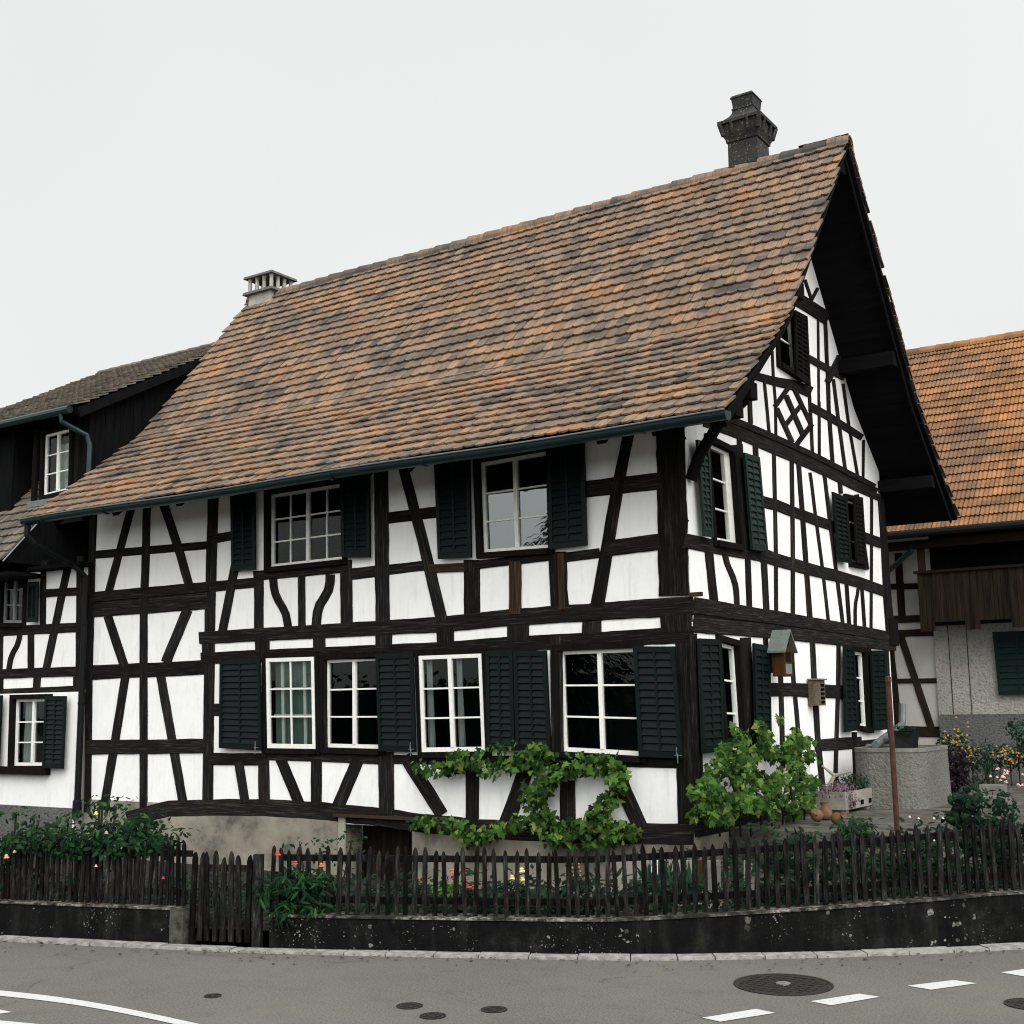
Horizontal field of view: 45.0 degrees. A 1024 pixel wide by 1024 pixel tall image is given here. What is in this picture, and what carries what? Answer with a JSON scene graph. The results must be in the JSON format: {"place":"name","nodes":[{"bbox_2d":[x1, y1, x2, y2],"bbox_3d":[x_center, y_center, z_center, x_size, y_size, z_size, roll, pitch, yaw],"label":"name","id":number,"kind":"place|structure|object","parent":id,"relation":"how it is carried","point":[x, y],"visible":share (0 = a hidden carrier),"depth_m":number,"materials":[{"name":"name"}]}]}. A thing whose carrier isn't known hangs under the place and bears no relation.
{"place":"outdoors","nodes":[
{"label":"outdoors","id":0,"kind":"place"},
{"bbox_2d":[0,855,682,929],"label":"garden ground","id":1,"kind":"structure","parent":0,"point":[243,879],"depth_m":15.61,"materials":[{"name":"soil"}]},
{"bbox_2d":[0,806,84,898],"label":"rose bush","id":2,"kind":"object","parent":1,"relation":"on","point":[51,836],"visible":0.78,"depth_m":9.87,"materials":[{"name":"green plant"}]},
{"bbox_2d":[44,794,137,901],"bbox_3d":[-3.325,2.783,9.824,0.647,1.055,0.588,-7,-11,33],"label":"rose bush","id":3,"kind":"object","parent":1,"relation":"on","point":[98,838],"visible":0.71,"depth_m":9.78,"materials":[{"name":"green plant"}]},
{"bbox_2d":[0,898,197,944],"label":"garden wall","id":4,"kind":"structure","parent":1,"relation":"on","point":[163,923],"depth_m":9.56,"materials":[{"name":"concrete"}]},
{"bbox_2d":[0,837,192,905],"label":"picket fence","id":5,"kind":"object","parent":4,"relation":"on","point":[45,887],"visible":0.75,"depth_m":9.70,"materials":[{"name":"black wood"}]},
{"bbox_2d":[92,807,201,903],"bbox_3d":[-2.893,2.809,9.688,0.748,0.949,0.492,-5,-10,23],"label":"rose bush","id":6,"kind":"object","parent":1,"relation":"on","point":[157,840],"visible":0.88,"depth_m":9.63,"materials":[{"name":"green plant"}]},
{"bbox_2d":[174,877,243,932],"bbox_3d":[-2.347,3.014,9.616,0.452,0.509,0.486,-7,-11,33],"label":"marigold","id":7,"kind":"object","parent":1,"relation":"on","point":[212,898],"visible":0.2,"depth_m":9.60,"materials":[{"name":"green plant"}]},
{"bbox_2d":[188,850,263,947],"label":"picket gate","id":8,"kind":"structure","parent":1,"relation":"on","point":[253,868],"depth_m":9.31,"materials":[{"name":"black wood"}]},
{"bbox_2d":[252,851,350,930],"bbox_3d":[-1.591,2.868,9.248,0.698,0.663,0.540,-4,-9,17],"label":"peony plant","id":9,"kind":"object","parent":1,"relation":"on","point":[286,885],"visible":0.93,"depth_m":9.13,"materials":[{"name":"green plant"}]},
{"bbox_2d":[282,828,367,908],"bbox_3d":[-1.603,3.088,10.706,0.664,0.681,0.456,-2,-9,10],"label":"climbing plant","id":10,"kind":"object","parent":1,"relation":"on","point":[339,839],"visible":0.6,"depth_m":10.65,"materials":[{"name":"green plant"}]},
{"bbox_2d":[409,878,421,912],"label":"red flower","id":11,"kind":"object","parent":1,"relation":"on","point":[417,896],"visible":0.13,"depth_m":9.46,"materials":[{"name":"green plant"}]},
{"bbox_2d":[417,885,460,912],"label":"lime plant","id":12,"kind":"object","parent":1,"relation":"on","point":[449,893],"visible":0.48,"depth_m":9.37,"materials":[{"name":"green plant"}]},
{"bbox_2d":[447,869,461,908],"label":"red flower","id":13,"kind":"object","parent":1,"relation":"on","point":[451,885],"visible":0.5,"depth_m":9.41,"materials":[{"name":"green plant"}]},
{"bbox_2d":[458,879,473,897],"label":"red flower","id":14,"kind":"object","parent":1,"relation":"on","point":[470,894],"visible":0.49,"depth_m":9.40,"materials":[{"name":"green plant"}]},
{"bbox_2d":[5,812,1023,932],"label":"ground cover","id":15,"kind":"object","parent":1,"relation":"on","point":[469,871],"visible":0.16,"depth_m":9.97,"materials":[{"name":"green plant"}]},
{"bbox_2d":[616,860,753,890],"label":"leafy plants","id":16,"kind":"object","parent":15,"relation":"on","point":[629,867],"visible":0.13,"depth_m":10.34,"materials":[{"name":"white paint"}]},
{"bbox_2d":[885,676,899,876],"bbox_3d":[2.952,2.041,9.548,0.047,1.531,0.261,-3,-9,16],"label":"rusty pole","id":17,"kind":"object","parent":15,"relation":"on","point":[892,753],"visible":0.74,"depth_m":9.55,"materials":[{"name":"metal"}]},
{"bbox_2d":[497,867,535,897],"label":"yellow tulips","id":18,"kind":"object","parent":1,"relation":"on","point":[510,887],"visible":0.6,"depth_m":9.45,"materials":[{"name":"green plant"}]},
{"bbox_2d":[470,897,605,915],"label":"ground plants","id":19,"kind":"object","parent":1,"relation":"on","point":[523,909],"visible":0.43,"depth_m":9.04,"materials":[{"name":"green plant"}]},
{"bbox_2d":[562,863,592,897],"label":"orange flowers","id":20,"kind":"object","parent":1,"relation":"on","point":[581,884],"visible":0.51,"depth_m":9.36,"materials":[{"name":"green plant"}]},
{"bbox_2d":[269,887,1023,960],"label":"garden wall","id":21,"kind":"structure","parent":1,"relation":"on","point":[973,918],"depth_m":8.82,"materials":[{"name":"concrete"}]},
{"bbox_2d":[270,818,1023,916],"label":"picket fence","id":22,"kind":"object","parent":21,"relation":"on","point":[725,895],"visible":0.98,"depth_m":8.95,"materials":[{"name":"black wood"}]},
{"bbox_2d":[628,877,672,912],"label":"leafy plant","id":23,"kind":"object","parent":1,"relation":"on","point":[668,885],"visible":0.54,"depth_m":9.21,"materials":[{"name":"green plant"}]},
{"bbox_2d":[637,857,702,894],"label":"iris clump","id":24,"kind":"object","parent":1,"relation":"on","point":[669,873],"visible":0.26,"depth_m":9.57,"materials":[{"name":"green plant"}]},
{"bbox_2d":[761,826,838,904],"bbox_3d":[2.156,2.742,9.195,0.658,0.792,0.475,2,-9,-15],"label":"green shrub","id":25,"kind":"object","parent":1,"relation":"on","point":[809,837],"visible":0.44,"depth_m":9.13,"materials":[{"name":"green plant"}]},
{"bbox_2d":[829,816,879,899],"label":"green shrub","id":26,"kind":"object","parent":1,"relation":"on","point":[845,830],"visible":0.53,"depth_m":9.21,"materials":[{"name":"green plant"}]},
{"bbox_2d":[865,816,963,896],"bbox_3d":[3.013,2.707,9.282,0.853,0.867,0.458,1,-9,-8],"label":"flowering shrub","id":27,"kind":"object","parent":1,"relation":"on","point":[923,854],"visible":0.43,"depth_m":9.22,"materials":[{"name":"green plant"}]},
{"bbox_2d":[886,826,1023,892],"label":"tall shrub","id":28,"kind":"object","parent":1,"relation":"on","point":[970,848],"visible":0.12,"depth_m":9.70,"materials":[{"name":"green plant"}]},
{"bbox_2d":[941,781,999,881],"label":"tall shrub","id":29,"kind":"object","parent":1,"relation":"on","point":[958,814],"visible":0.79,"depth_m":10.21,"materials":[{"name":"green plant"}]},
{"bbox_2d":[943,789,1023,887],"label":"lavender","id":30,"kind":"object","parent":1,"relation":"on","point":[988,863],"visible":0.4,"depth_m":9.35,"materials":[{"name":"green plant"}]},
{"bbox_2d":[977,767,1023,887],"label":"phlox","id":31,"kind":"object","parent":1,"relation":"on","point":[1000,804],"visible":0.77,"depth_m":9.78,"materials":[{"name":"green plant"}]},
{"bbox_2d":[0,941,1023,1023],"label":"road","id":32,"kind":"structure","parent":0,"point":[312,989],"depth_m":7.77,"materials":[{"name":"grey asphalt"}]},
{"bbox_2d":[0,1020,32,1023],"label":"road marking","id":33,"kind":"object","parent":32,"relation":"on","point":[6,1022],"visible":1,"depth_m":7.06,"materials":[{"name":"paint"}]},
{"bbox_2d":[0,990,196,1023],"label":"road marking","id":34,"kind":"object","parent":32,"relation":"on","point":[90,1004],"visible":1,"depth_m":7.45,"materials":[{"name":"paint"}]},
{"bbox_2d":[204,993,221,997],"bbox_3d":[-1.856,3.015,7.658,0.106,0.039,0.106,-7,-11,33],"label":"valve cover","id":35,"kind":"object","parent":32,"relation":"on","point":[215,995],"visible":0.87,"depth_m":7.65,"materials":[{"name":"metal"}]},
{"bbox_2d":[396,1002,422,1009],"bbox_3d":[-0.608,2.947,7.332,0.158,0.039,0.158,-7,-11,33],"label":"valve cover","id":36,"kind":"object","parent":32,"relation":"on","point":[409,1005],"visible":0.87,"depth_m":7.32,"materials":[{"name":"metal"}]},
{"bbox_2d":[420,1012,445,1019],"bbox_3d":[-0.455,2.906,7.087,0.152,0.039,0.152,-7,-11,33],"label":"valve cover","id":37,"kind":"object","parent":32,"relation":"on","point":[432,1015],"visible":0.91,"depth_m":7.07,"materials":[{"name":"metal"}]},
{"bbox_2d":[481,1006,506,1012],"bbox_3d":[-0.105,2.921,7.217,0.155,0.039,0.155,-7,-11,33],"label":"valve cover","id":38,"kind":"object","parent":32,"relation":"on","point":[493,1009],"visible":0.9,"depth_m":7.20,"materials":[{"name":"metal"}]},
{"bbox_2d":[0,935,1023,960],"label":"kerb","id":39,"kind":"structure","parent":32,"relation":"on","point":[626,957],"depth_m":8.75,"materials":[{"name":"stone"}]},
{"bbox_2d":[3,940,1020,969],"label":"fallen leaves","id":40,"kind":"object","parent":32,"relation":"on","point":[489,957],"visible":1,"depth_m":8.68,"materials":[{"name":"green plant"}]},
{"bbox_2d":[703,1009,773,1021],"bbox_3d":[1.288,2.854,7.004,0.417,0.001,0.131,4,-10,-28],"label":"road marking","id":41,"kind":"object","parent":32,"relation":"on","point":[738,1015],"visible":1,"depth_m":7.00,"materials":[{"name":"paint"}]},
{"bbox_2d":[733,973,833,995],"bbox_3d":[1.705,2.981,7.761,0.617,0.042,0.617,-7,-11,33],"label":"manhole cover","id":42,"kind":"object","parent":32,"relation":"on","point":[779,984],"visible":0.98,"depth_m":7.73,"materials":[{"name":"metal"}]},
{"bbox_2d":[812,994,877,1004],"bbox_3d":[1.985,2.900,7.352,0.424,0.001,0.139,4,-10,-29],"label":"road marking","id":43,"kind":"object","parent":32,"relation":"on","point":[843,999],"visible":1,"depth_m":7.34,"materials":[{"name":"paint"}]},
{"bbox_2d":[908,980,974,989],"bbox_3d":[2.684,2.943,7.688,0.429,0.001,0.150,3,-10,-22],"label":"road marking","id":44,"kind":"object","parent":32,"relation":"on","point":[941,984],"visible":1,"depth_m":7.69,"materials":[{"name":"paint"}]},
{"bbox_2d":[1001,969,1023,975],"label":"road marking","id":45,"kind":"object","parent":32,"relation":"on","point":[1020,972],"visible":1,"depth_m":8.00,"materials":[{"name":"paint"}]},
{"bbox_2d":[1004,998,1023,1009],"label":"manhole cover","id":46,"kind":"object","parent":32,"relation":"on","point":[1016,1003],"visible":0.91,"depth_m":7.19,"materials":[{"name":"metal"}]},
{"bbox_2d":[0,0,1023,407],"label":"sky","id":47,"kind":"structure","parent":0,"point":[157,157],"materials":[{"name":"white"}]},
{"bbox_2d":[79,714,953,947],"bbox_3d":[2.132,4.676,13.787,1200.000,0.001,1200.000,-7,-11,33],"label":"ground","id":48,"kind":"structure","parent":0,"point":[243,944],"depth_m":13.57,"materials":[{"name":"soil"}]},
{"bbox_2d":[0,342,214,855],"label":"attached house","id":49,"kind":"structure","parent":48,"relation":"on","point":[55,442],"depth_m":21.37,"materials":[{"name":"grey tile"}]},
{"bbox_2d":[0,566,32,626],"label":"window","id":50,"kind":"structure","parent":49,"relation":"in","point":[13,594],"depth_m":21.76,"materials":[{"name":"grey paint"}]},
{"bbox_2d":[7,694,52,767],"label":"window","id":51,"kind":"structure","parent":49,"relation":"in","point":[26,711],"depth_m":21.01,"materials":[{"name":"white paint"}]},
{"bbox_2d":[39,423,73,499],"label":"window","id":52,"kind":"structure","parent":49,"relation":"in","point":[56,457],"depth_m":21.91,"materials":[{"name":"white paint"}]},
{"bbox_2d":[18,90,959,908],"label":"half timbered house","id":53,"kind":"structure","parent":48,"relation":"on","point":[636,478],"depth_m":17.44,"materials":[{"name":"paint"}]},
{"bbox_2d":[264,478,347,572],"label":"window","id":54,"kind":"structure","parent":53,"relation":"in","point":[302,522],"depth_m":18.67,"materials":[{"name":"beige paint"}]},
{"bbox_2d":[262,651,373,753],"bbox_3d":[-2.918,2.775,17.994,1.568,1.550,0.955,-7,-11,33],"label":"window","id":55,"kind":"structure","parent":53,"relation":"in","point":[290,679],"depth_m":17.75,"materials":[{"name":"white paint"}]},
{"bbox_2d":[319,651,385,754],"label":"window","id":56,"kind":"structure","parent":53,"relation":"in","point":[355,748],"depth_m":17.22,"materials":[{"name":"white paint"}]},
{"bbox_2d":[363,825,411,882],"bbox_3d":[-1.538,4.654,16.865,1.261,1.200,0.050,-7,-11,33],"label":"cellar door","id":57,"kind":"structure","parent":53,"relation":"in","point":[383,839],"depth_m":16.97,"materials":[{"name":"brown wood"}]},
{"bbox_2d":[414,648,491,757],"bbox_3d":[-0.540,2.541,16.412,1.686,1.516,0.955,-7,-11,33],"label":"window","id":58,"kind":"structure","parent":53,"relation":"in","point":[450,684],"depth_m":16.36,"materials":[{"name":"white paint"}]},
{"bbox_2d":[473,449,554,558],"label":"window","id":59,"kind":"structure","parent":53,"relation":"in","point":[511,492],"depth_m":16.75,"materials":[{"name":"beige paint"}]},
{"bbox_2d":[405,739,642,855],"bbox_3d":[0.045,3.510,15.154,3.496,1.436,0.476,-7,-11,33],"label":"grapevine","id":60,"kind":"object","parent":53,"relation":"attached to","point":[611,833],"visible":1,"depth_m":14.85,"materials":[{"name":"green plant"}]},
{"bbox_2d":[552,641,647,762],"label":"window","id":61,"kind":"structure","parent":53,"relation":"in","point":[599,701],"depth_m":15.74,"materials":[{"name":"glass"}]},
{"bbox_2d":[704,433,744,550],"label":"window","id":62,"kind":"structure","parent":53,"relation":"in","point":[727,515],"depth_m":15.70,"materials":[{"name":"beige paint"}]},
{"bbox_2d":[715,634,748,753],"bbox_3d":[2.287,2.275,15.264,1.045,1.574,0.942,-7,-11,33],"label":"window","id":63,"kind":"structure","parent":53,"relation":"in","point":[733,681],"depth_m":15.25,"materials":[{"name":"white paint"}]},
{"bbox_2d":[767,629,797,676],"bbox_3d":[3.461,1.825,15.956,0.320,0.600,0.429,-7,-11,33],"label":"birdhouse","id":64,"kind":"object","parent":53,"relation":"attached to","point":[782,648],"visible":0.97,"depth_m":15.84,"materials":[{"name":"orange wood"}]},
{"bbox_2d":[776,313,801,381],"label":"window","id":65,"kind":"structure","parent":53,"relation":"in","point":[785,346],"depth_m":18.07,"materials":[{"name":"white paint"}]},
{"bbox_2d":[807,678,826,705],"bbox_3d":[4.271,2.515,17.246,0.130,0.373,0.435,-7,-11,33],"label":"insect box","id":66,"kind":"object","parent":53,"relation":"attached to","point":[816,691],"visible":1,"depth_m":17.12,"materials":[{"name":"brown wood"}]},
{"bbox_2d":[843,493,867,568],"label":"window","id":67,"kind":"structure","parent":53,"relation":"in","point":[849,497],"depth_m":19.73,"materials":[{"name":"white paint"}]},
{"bbox_2d":[851,645,872,732],"bbox_3d":[4.981,2.777,19.230,1.035,1.432,0.872,-7,-11,33],"label":"window","id":68,"kind":"structure","parent":53,"relation":"in","point":[861,653],"depth_m":19.20,"materials":[{"name":"white paint"}]},
{"bbox_2d":[887,330,1023,780],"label":"farm building","id":69,"kind":"structure","parent":48,"relation":"on","point":[957,589],"depth_m":23.42,"materials":[{"name":"orange tile"}]},
{"bbox_2d":[831,812,846,823],"bbox_3d":[3.909,3.650,14.747,0.164,0.141,0.178,6,-33,-36],"label":"clay jug","id":70,"kind":"object","parent":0,"point":[835,816],"visible":0.91,"depth_m":14.71,"materials":[{"name":"ceramic"}]},
{"bbox_2d":[729,779,1023,897],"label":"terrace","id":71,"kind":"structure","parent":0,"point":[925,816],"depth_m":14.89,"materials":[{"name":"stone"}]},
{"bbox_2d":[685,714,823,836],"bbox_3d":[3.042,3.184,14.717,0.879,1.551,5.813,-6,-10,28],"label":"grapevine","id":72,"kind":"object","parent":71,"relation":"on","point":[717,804],"visible":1,"depth_m":13.81,"materials":[{"name":"green plant"}]},
{"bbox_2d":[806,809,823,821],"bbox_3d":[3.666,3.654,14.921,0.189,0.149,0.174,31,-6,8],"label":"clay jug","id":73,"kind":"object","parent":71,"relation":"on","point":[816,815],"visible":0.97,"depth_m":14.88,"materials":[{"name":"ceramic"}]},
{"bbox_2d":[816,802,832,819],"bbox_3d":[3.919,3.737,15.436,0.172,0.223,0.171,4,-10,-25],"label":"clay jug","id":74,"kind":"object","parent":71,"relation":"on","point":[825,809],"visible":0.9,"depth_m":15.38,"materials":[{"name":"ceramic"}]},
{"bbox_2d":[813,765,871,812],"bbox_3d":[4.571,3.732,16.741,0.614,0.617,1.540,-7,-11,33],"label":"concrete planter","id":75,"kind":"object","parent":71,"relation":"on","point":[838,798],"visible":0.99,"depth_m":16.45,"materials":[{"name":"concrete"}]},
{"bbox_2d":[854,745,951,809],"bbox_3d":[5.590,3.772,17.640,1.030,0.830,1.730,-7,-11,33],"label":"stone trough","id":76,"kind":"object","parent":71,"relation":"on","point":[923,777],"visible":0.78,"depth_m":16.96,"materials":[{"name":"grey concrete"}]},
{"bbox_2d":[866,703,905,747],"bbox_3d":[5.596,3.169,18.337,0.159,0.640,2.270,-6,-10,29],"label":"water pipe","id":77,"kind":"object","parent":76,"relation":"attached to","point":[881,740],"visible":0.79,"depth_m":18.14,"materials":[{"name":"metal"}]},
{"bbox_2d":[886,725,918,747],"bbox_3d":[5.580,3.200,17.678,0.435,0.353,0.390,-5,-10,25],"label":"flower box","id":78,"kind":"object","parent":76,"relation":"on","point":[905,739],"visible":0.91,"depth_m":17.59,"materials":[{"name":"black metal"}]},
{"bbox_2d":[935,716,983,779],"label":"yellow flowers","id":79,"kind":"object","parent":71,"relation":"on","point":[969,748],"visible":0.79,"depth_m":20.92,"materials":[{"name":"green plant"}]},
{"bbox_2d":[948,746,973,793],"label":"purple plant","id":80,"kind":"object","parent":71,"relation":"on","point":[957,771],"visible":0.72,"depth_m":19.48,"materials":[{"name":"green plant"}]},
{"bbox_2d":[968,738,1005,788],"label":"dark shrub","id":81,"kind":"object","parent":71,"relation":"on","point":[988,779],"visible":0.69,"depth_m":20.35,"materials":[{"name":"green plant"}]},
{"bbox_2d":[979,784,1006,795],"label":"stone block","id":82,"kind":"structure","parent":71,"relation":"on","point":[997,787],"depth_m":18.08,"materials":[{"name":"grey stone"}]},
{"bbox_2d":[980,795,1011,803],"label":"stone block","id":83,"kind":"structure","parent":71,"relation":"on","point":[994,797],"depth_m":17.41,"materials":[{"name":"grey stone"}]},
{"bbox_2d":[980,735,1023,785],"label":"yellow flowers","id":84,"kind":"object","parent":71,"relation":"on","point":[1009,759],"visible":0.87,"depth_m":20.88,"materials":[{"name":"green plant"}]},
{"bbox_2d":[1004,717,1023,784],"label":"grey green shrub","id":85,"kind":"object","parent":71,"relation":"on","point":[1017,730],"visible":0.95,"depth_m":21.21,"materials":[{"name":"green plant"}]}
]}

